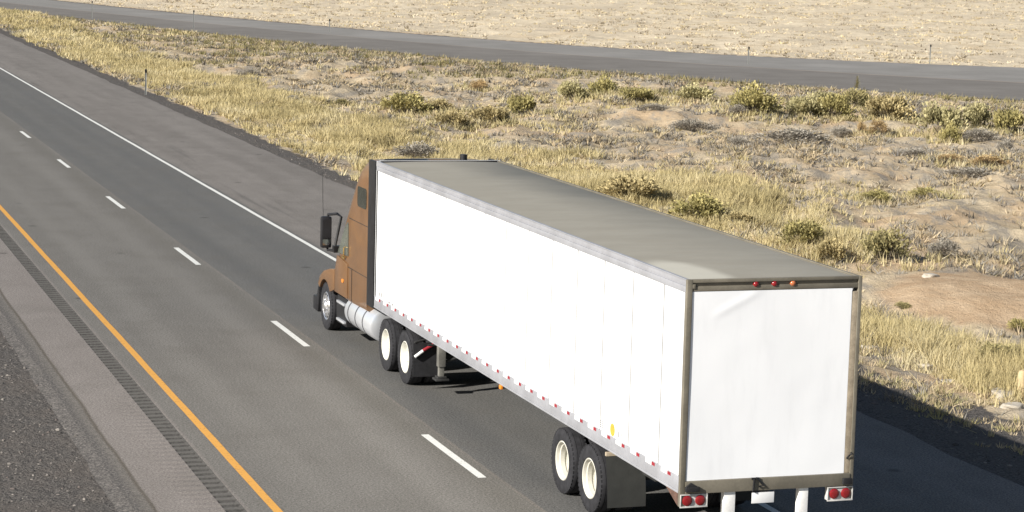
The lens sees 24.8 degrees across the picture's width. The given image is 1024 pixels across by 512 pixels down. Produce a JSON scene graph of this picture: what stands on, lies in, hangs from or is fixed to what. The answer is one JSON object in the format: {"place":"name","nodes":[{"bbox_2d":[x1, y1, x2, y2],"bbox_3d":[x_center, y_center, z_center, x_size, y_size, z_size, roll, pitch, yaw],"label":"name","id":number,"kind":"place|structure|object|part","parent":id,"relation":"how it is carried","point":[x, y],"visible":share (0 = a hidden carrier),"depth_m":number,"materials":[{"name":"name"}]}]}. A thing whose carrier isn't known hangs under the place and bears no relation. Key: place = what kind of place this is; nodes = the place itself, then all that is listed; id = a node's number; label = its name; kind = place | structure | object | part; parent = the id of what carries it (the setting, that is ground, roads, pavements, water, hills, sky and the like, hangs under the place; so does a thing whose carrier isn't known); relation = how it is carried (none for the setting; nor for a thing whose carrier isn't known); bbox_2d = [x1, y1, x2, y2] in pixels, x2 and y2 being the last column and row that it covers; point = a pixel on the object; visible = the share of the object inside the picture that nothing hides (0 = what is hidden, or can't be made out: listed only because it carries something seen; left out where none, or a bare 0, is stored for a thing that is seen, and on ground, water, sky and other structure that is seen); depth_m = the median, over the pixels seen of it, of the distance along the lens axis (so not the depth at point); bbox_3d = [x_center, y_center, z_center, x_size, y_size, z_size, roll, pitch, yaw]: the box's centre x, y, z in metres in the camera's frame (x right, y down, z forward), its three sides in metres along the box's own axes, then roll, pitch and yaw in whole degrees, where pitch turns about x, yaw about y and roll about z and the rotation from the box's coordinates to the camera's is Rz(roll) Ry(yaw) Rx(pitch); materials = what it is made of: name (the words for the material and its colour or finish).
{"place":"outdoors","nodes":[
{"label":"outdoors","id":0,"kind":"place"},
{"bbox_2d":[0,33,1023,511],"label":"road","id":1,"kind":"structure","parent":0,"point":[342,419],"depth_m":47.24,"materials":[{"name":"grey asphalt"}]},
{"bbox_2d":[57,159,70,167],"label":"lane marking","id":2,"kind":"object","parent":1,"relation":"on","point":[63,163],"visible":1,"depth_m":84.80,"materials":[{"name":"white paint"}]},
{"bbox_2d":[105,196,124,207],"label":"lane marking","id":3,"kind":"object","parent":1,"relation":"on","point":[115,202],"visible":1,"depth_m":73.38,"materials":[{"name":"white paint"}]},
{"bbox_2d":[0,225,246,511],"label":"rumble strip","id":4,"kind":"object","parent":1,"relation":"on","point":[220,492],"visible":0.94,"depth_m":43.46,"materials":[{"name":"grey asphalt"}]},
{"bbox_2d":[0,205,282,511],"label":"yellow edge line","id":5,"kind":"object","parent":1,"relation":"on","point":[243,473],"visible":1,"depth_m":44.26,"materials":[{"name":"paint"}]},
{"bbox_2d":[175,248,200,264],"bbox_3d":[-8.617,-0.002,61.727,0.146,0.001,3.310,-1,8,-18],"label":"lane marking","id":6,"kind":"object","parent":1,"relation":"on","point":[190,258],"visible":1,"depth_m":61.62,"materials":[{"name":"white paint"}]},
{"bbox_2d":[271,321,308,345],"bbox_3d":[-4.801,1.668,50.287,0.144,0.001,3.260,-1,8,-18],"label":"lane marking","id":7,"kind":"object","parent":1,"relation":"on","point":[290,333],"visible":1,"depth_m":50.25,"materials":[{"name":"white paint"}]},
{"bbox_2d":[0,68,779,511],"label":"white edge line","id":8,"kind":"object","parent":1,"relation":"on","point":[766,506],"visible":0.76,"depth_m":77.06,"materials":[{"name":"paint"}]},
{"bbox_2d":[313,154,492,383],"bbox_3d":[-1.950,-0.108,48.361,3.121,4.200,8.500,-1,8,-18],"label":"semi truck","id":9,"kind":"object","parent":1,"relation":"on","point":[344,296],"visible":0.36,"depth_m":47.51,"materials":[{"name":"brown paint"}]},
{"bbox_3d":[-3.611,0.029,49.285,0.128,1.610,1.100,-1,8,-18],"label":"door","id":10,"kind":"part","parent":9,"relation":"part of","materials":[{"name":"brown paint"}]},
{"bbox_3d":[-3.052,-1.192,47.580,0.036,0.420,0.720,-1,8,-18],"label":"sleeper window","id":11,"kind":"part","parent":9,"relation":"part of","materials":[{"name":"grey glass"}]},
{"bbox_2d":[422,434,484,477],"bbox_3d":[-0.996,3.329,38.905,0.148,0.001,3.310,-1,8,-18],"label":"lane marking","id":12,"kind":"object","parent":1,"relation":"on","point":[459,460],"visible":1,"depth_m":38.81,"materials":[{"name":"white paint"}]},
{"bbox_2d":[374,160,862,511],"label":"box trailer","id":13,"kind":"object","parent":1,"relation":"on","point":[686,363],"visible":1,"depth_m":34.29,"materials":[{"name":"white paint"}]},
{"bbox_3d":[3.514,1.748,31.874,2.380,2.604,0.069,-1,8,-18],"label":"rear door","id":14,"kind":"part","parent":13,"relation":"part of","materials":[{"name":"white metal"}]},
{"bbox_2d":[0,0,1023,511],"bbox_3d":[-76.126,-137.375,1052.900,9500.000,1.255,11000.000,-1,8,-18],"label":"ground","id":15,"kind":"structure","parent":0,"point":[968,298],"depth_m":107.94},
{"bbox_2d":[145,69,146,94],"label":"marker post","id":16,"kind":"object","parent":15,"relation":"on","point":[145,81],"visible":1,"depth_m":121.08,"materials":[{"name":"beige paint"}]},
{"bbox_2d":[239,68,261,74],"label":"sagebrush","id":17,"kind":"object","parent":15,"relation":"on","point":[252,71],"visible":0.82,"depth_m":145.56,"materials":[{"name":"grey plant"}]},
{"bbox_2d":[332,98,350,105],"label":"rabbitbrush","id":18,"kind":"object","parent":15,"relation":"on","point":[340,101],"visible":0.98,"depth_m":120.69,"materials":[{"name":"plant"}]},
{"bbox_2d":[375,91,433,112],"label":"rabbitbrush","id":19,"kind":"object","parent":15,"relation":"on","point":[403,102],"visible":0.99,"depth_m":115.67,"materials":[{"name":"plant"}]},
{"bbox_2d":[386,140,439,157],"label":"sagebrush","id":20,"kind":"object","parent":15,"relation":"on","point":[417,150],"visible":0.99,"depth_m":92.82,"materials":[{"name":"grey plant"}]},
{"bbox_2d":[427,98,455,110],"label":"rabbitbrush","id":21,"kind":"object","parent":15,"relation":"on","point":[437,103],"visible":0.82,"depth_m":117.48,"materials":[{"name":"beige plant"}]},
{"bbox_2d":[433,109,469,125],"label":"rabbitbrush","id":22,"kind":"object","parent":15,"relation":"on","point":[458,117],"visible":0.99,"depth_m":106.86,"materials":[{"name":"plant"}]},
{"bbox_2d":[467,78,487,89],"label":"dry weed","id":23,"kind":"object","parent":15,"relation":"on","point":[480,84],"visible":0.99,"depth_m":139.34,"materials":[{"name":"beige plant"}]},
{"bbox_2d":[466,103,511,122],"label":"rabbitbrush","id":24,"kind":"object","parent":15,"relation":"on","point":[490,113],"visible":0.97,"depth_m":108.50,"materials":[{"name":"plant"}]},
{"bbox_2d":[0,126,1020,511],"bbox_3d":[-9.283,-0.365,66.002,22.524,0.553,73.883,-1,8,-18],"label":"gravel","id":25,"kind":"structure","parent":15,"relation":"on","point":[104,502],"depth_m":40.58,"materials":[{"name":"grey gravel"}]},
{"bbox_2d":[0,7,1023,454],"bbox_3d":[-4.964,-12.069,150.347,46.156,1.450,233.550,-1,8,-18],"label":"dry grass","id":26,"kind":"structure","parent":15,"relation":"on","point":[234,99],"depth_m":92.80,"materials":[{"name":"beige plant"}]},
{"bbox_2d":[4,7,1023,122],"bbox_3d":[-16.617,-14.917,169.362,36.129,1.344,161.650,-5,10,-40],"label":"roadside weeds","id":27,"kind":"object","parent":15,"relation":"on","point":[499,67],"visible":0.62,"depth_m":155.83,"materials":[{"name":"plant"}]},
{"bbox_2d":[506,90,536,114],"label":"rabbitbrush","id":28,"kind":"object","parent":15,"relation":"on","point":[520,102],"visible":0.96,"depth_m":118.44,"materials":[{"name":"plant"}]},
{"bbox_2d":[85,0,1023,65],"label":"plain scrub","id":29,"kind":"object","parent":15,"relation":"on","point":[673,49],"visible":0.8,"depth_m":246.85,"materials":[{"name":"beige plant"}]},
{"bbox_2d":[555,78,589,99],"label":"rabbitbrush","id":30,"kind":"object","parent":15,"relation":"on","point":[567,87],"visible":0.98,"depth_m":127.56,"materials":[{"name":"plant"}]},
{"bbox_2d":[585,74,619,92],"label":"rabbitbrush","id":31,"kind":"object","parent":15,"relation":"on","point":[603,83],"visible":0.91,"depth_m":130.54,"materials":[{"name":"plant"}]},
{"bbox_2d":[597,173,662,196],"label":"rabbitbrush","id":32,"kind":"object","parent":15,"relation":"on","point":[619,184],"visible":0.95,"depth_m":77.51,"materials":[{"name":"yellow plant"}]},
{"bbox_2d":[615,84,657,101],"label":"rabbitbrush","id":33,"kind":"object","parent":15,"relation":"on","point":[634,93],"visible":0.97,"depth_m":129.64,"materials":[{"name":"plant"}]},
{"bbox_2d":[637,103,670,110],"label":"sagebrush","id":34,"kind":"object","parent":15,"relation":"on","point":[652,106],"visible":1,"depth_m":118.92,"materials":[{"name":"grey plant"}]},
{"bbox_2d":[665,117,720,131],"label":"sagebrush","id":35,"kind":"object","parent":15,"relation":"on","point":[684,124],"visible":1,"depth_m":112.75,"materials":[{"name":"grey plant"}]},
{"bbox_2d":[673,82,718,100],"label":"rabbitbrush","id":36,"kind":"object","parent":15,"relation":"on","point":[695,92],"visible":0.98,"depth_m":130.05,"materials":[{"name":"plant"}]},
{"bbox_2d":[667,189,728,218],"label":"rabbitbrush","id":37,"kind":"object","parent":15,"relation":"on","point":[701,203],"visible":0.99,"depth_m":72.94,"materials":[{"name":"plant"}]},
{"bbox_2d":[726,104,748,115],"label":"sagebrush","id":38,"kind":"object","parent":15,"relation":"on","point":[742,108],"visible":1,"depth_m":118.21,"materials":[{"name":"grey plant"}]},
{"bbox_2d":[722,210,754,221],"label":"rabbitbrush","id":39,"kind":"object","parent":15,"relation":"on","point":[738,215],"visible":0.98,"depth_m":72.12,"materials":[{"name":"beige plant"}]},
{"bbox_2d":[727,136,752,144],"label":"sagebrush","id":40,"kind":"object","parent":15,"relation":"on","point":[738,140],"visible":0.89,"depth_m":102.79,"materials":[{"name":"grey plant"}]},
{"bbox_2d":[727,80,786,113],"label":"rabbitbrush","id":41,"kind":"object","parent":15,"relation":"on","point":[749,97],"visible":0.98,"depth_m":118.52,"materials":[{"name":"plant"}]},
{"bbox_2d":[744,103,775,109],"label":"rabbitbrush","id":42,"kind":"object","parent":15,"relation":"on","point":[759,106],"visible":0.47,"depth_m":119.36,"materials":[{"name":"plant"}]},
{"bbox_2d":[749,125,838,143],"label":"sagebrush","id":43,"kind":"object","parent":15,"relation":"on","point":[793,134],"visible":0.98,"depth_m":101.72,"materials":[{"name":"grey plant"}]},
{"bbox_2d":[776,218,825,243],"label":"rabbitbrush","id":44,"kind":"object","parent":15,"relation":"on","point":[803,230],"visible":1,"depth_m":66.90,"materials":[{"name":"plant"}]},
{"bbox_2d":[784,92,829,115],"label":"rabbitbrush","id":45,"kind":"object","parent":15,"relation":"on","point":[798,104],"visible":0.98,"depth_m":119.68,"materials":[{"name":"plant"}]},
{"bbox_2d":[806,89,837,101],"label":"rabbitbrush","id":46,"kind":"object","parent":15,"relation":"on","point":[821,94],"visible":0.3,"depth_m":129.08,"materials":[{"name":"plant"}]},
{"bbox_2d":[813,235,845,260],"bbox_3d":[8.913,-0.176,65.274,0.971,0.840,1.174,3,8,7],"label":"rabbitbrush","id":47,"kind":"object","parent":15,"relation":"on","point":[830,246],"visible":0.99,"depth_m":64.99,"materials":[{"name":"yellow plant"}]},
{"bbox_2d":[817,89,856,118],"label":"rabbitbrush","id":48,"kind":"object","parent":15,"relation":"on","point":[837,103],"visible":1,"depth_m":119.23,"materials":[{"name":"plant"}]},
{"bbox_2d":[828,124,850,137],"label":"sagebrush","id":49,"kind":"object","parent":15,"relation":"on","point":[841,129],"visible":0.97,"depth_m":112.85,"materials":[{"name":"grey plant"}]},
{"bbox_2d":[854,76,859,87],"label":"spiky seedling","id":50,"kind":"object","parent":15,"relation":"on","point":[856,84],"visible":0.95,"depth_m":140.94,"materials":[{"name":"green plant"}]},
{"bbox_2d":[843,87,874,107],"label":"rabbitbrush","id":51,"kind":"object","parent":15,"relation":"on","point":[858,97],"visible":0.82,"depth_m":124.37,"materials":[{"name":"plant"}]},
{"bbox_2d":[857,121,866,132],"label":"dry weed","id":52,"kind":"object","parent":15,"relation":"on","point":[860,125],"visible":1,"depth_m":112.87,"materials":[{"name":"brown plant"}]},
{"bbox_2d":[859,188,893,201],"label":"rabbitbrush","id":53,"kind":"object","parent":15,"relation":"on","point":[882,195],"visible":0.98,"depth_m":82.57,"materials":[{"name":"plant"}]},
{"bbox_2d":[866,118,890,133],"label":"dry weed","id":54,"kind":"object","parent":15,"relation":"on","point":[881,123],"visible":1,"depth_m":112.83,"materials":[{"name":"brown plant"}]},
{"bbox_2d":[859,225,916,259],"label":"rabbitbrush","id":55,"kind":"object","parent":15,"relation":"on","point":[876,242],"visible":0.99,"depth_m":65.67,"materials":[{"name":"plant"}]},
{"bbox_2d":[864,94,917,120],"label":"rabbitbrush","id":56,"kind":"object","parent":15,"relation":"on","point":[895,106],"visible":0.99,"depth_m":119.56,"materials":[{"name":"beige plant"}]},
{"bbox_2d":[894,301,910,308],"bbox_3d":[9.778,1.243,58.310,0.499,0.254,0.477,4,8,14],"label":"rabbitbrush","id":57,"kind":"object","parent":15,"relation":"on","point":[901,304],"visible":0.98,"depth_m":58.23,"materials":[{"name":"plant"}]},
{"bbox_2d":[888,147,943,157],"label":"sagebrush","id":58,"kind":"object","parent":15,"relation":"on","point":[913,151],"visible":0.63,"depth_m":100.36,"materials":[{"name":"grey plant"}]},
{"bbox_2d":[904,186,944,197],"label":"rabbitbrush","id":59,"kind":"object","parent":15,"relation":"on","point":[920,190],"visible":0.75,"depth_m":83.71,"materials":[{"name":"yellow plant"}]},
{"bbox_2d":[922,273,939,277],"bbox_3d":[11.190,0.540,62.291,0.472,0.158,0.501,9,8,30],"label":"pale rock","id":60,"kind":"object","parent":15,"relation":"on","point":[928,275],"visible":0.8,"depth_m":62.13,"materials":[{"name":"stone"}]},
{"bbox_2d":[910,100,969,134],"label":"rabbitbrush","id":61,"kind":"object","parent":15,"relation":"on","point":[943,115],"visible":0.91,"depth_m":113.19,"materials":[{"name":"plant"}]},
{"bbox_2d":[923,236,960,257],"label":"sagebrush","id":62,"kind":"object","parent":15,"relation":"on","point":[948,246],"visible":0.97,"depth_m":67.13,"materials":[{"name":"grey plant"}]},
{"bbox_2d":[936,121,962,142],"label":"rabbitbrush","id":63,"kind":"object","parent":15,"relation":"on","point":[951,130],"visible":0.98,"depth_m":108.30,"materials":[{"name":"plant"}]},
{"bbox_2d":[938,153,966,162],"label":"dry weed","id":64,"kind":"object","parent":15,"relation":"on","point":[948,156],"visible":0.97,"depth_m":94.69,"materials":[{"name":"brown plant"}]},
{"bbox_2d":[938,166,997,178],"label":"sagebrush","id":65,"kind":"object","parent":15,"relation":"on","point":[969,171],"visible":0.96,"depth_m":88.13,"materials":[{"name":"grey plant"}]},
{"bbox_2d":[962,99,994,126],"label":"rabbitbrush","id":66,"kind":"object","parent":15,"relation":"on","point":[979,114],"visible":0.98,"depth_m":114.15,"materials":[{"name":"plant"}]},
{"bbox_2d":[958,127,1001,141],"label":"sagebrush","id":67,"kind":"object","parent":15,"relation":"on","point":[982,133],"visible":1,"depth_m":108.18,"materials":[{"name":"grey plant"}]},
{"bbox_2d":[967,154,1013,165],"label":"dry weed","id":68,"kind":"object","parent":15,"relation":"on","point":[988,159],"visible":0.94,"depth_m":93.58,"materials":[{"name":"brown plant"}]},
{"bbox_2d":[976,341,1021,358],"bbox_3d":[10.572,2.117,50.531,1.047,0.576,1.027,3,8,9],"label":"rabbitbrush","id":69,"kind":"object","parent":15,"relation":"on","point":[991,345],"visible":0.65,"depth_m":50.38,"materials":[{"name":"beige plant"}]},
{"bbox_2d":[991,387,1012,399],"bbox_3d":[9.765,2.734,46.457,0.508,0.158,0.725,2,10,23],"label":"pale rock","id":70,"kind":"object","parent":15,"relation":"on","point":[999,392],"visible":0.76,"depth_m":46.22,"materials":[{"name":"stone"}]},
{"bbox_2d":[995,138,1013,150],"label":"sagebrush","id":71,"kind":"object","parent":15,"relation":"on","point":[1005,143],"visible":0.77,"depth_m":104.58,"materials":[{"name":"grey plant"}]},
{"bbox_2d":[992,104,1023,132],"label":"rabbitbrush","id":72,"kind":"object","parent":15,"relation":"on","point":[1008,118],"visible":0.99,"depth_m":113.61,"materials":[{"name":"plant"}]},
{"bbox_2d":[999,402,1023,409],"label":"pale rock","id":73,"kind":"object","parent":15,"relation":"on","point":[1015,405],"visible":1,"depth_m":45.02,"materials":[{"name":"stone"}]},
{"bbox_2d":[1006,315,1023,331],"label":"rabbitbrush","id":74,"kind":"object","parent":15,"relation":"on","point":[1014,322],"visible":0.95,"depth_m":54.63,"materials":[{"name":"yellow plant"}]},
{"bbox_2d":[1017,370,1023,396],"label":"wooden post","id":75,"kind":"object","parent":15,"relation":"on","point":[1020,376],"visible":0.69,"depth_m":46.38,"materials":[{"name":"beige wood"}]},
{"bbox_2d":[0,2,1023,99],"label":"road","id":76,"kind":"structure","parent":0,"point":[947,87],"depth_m":162.68,"materials":[{"name":"grey asphalt"}]},
{"bbox_2d":[0,0,1023,82],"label":"lane","id":77,"kind":"structure","parent":76,"relation":"attached to","point":[1006,74],"depth_m":179.20,"materials":[{"name":"grey asphalt"}]}
]}

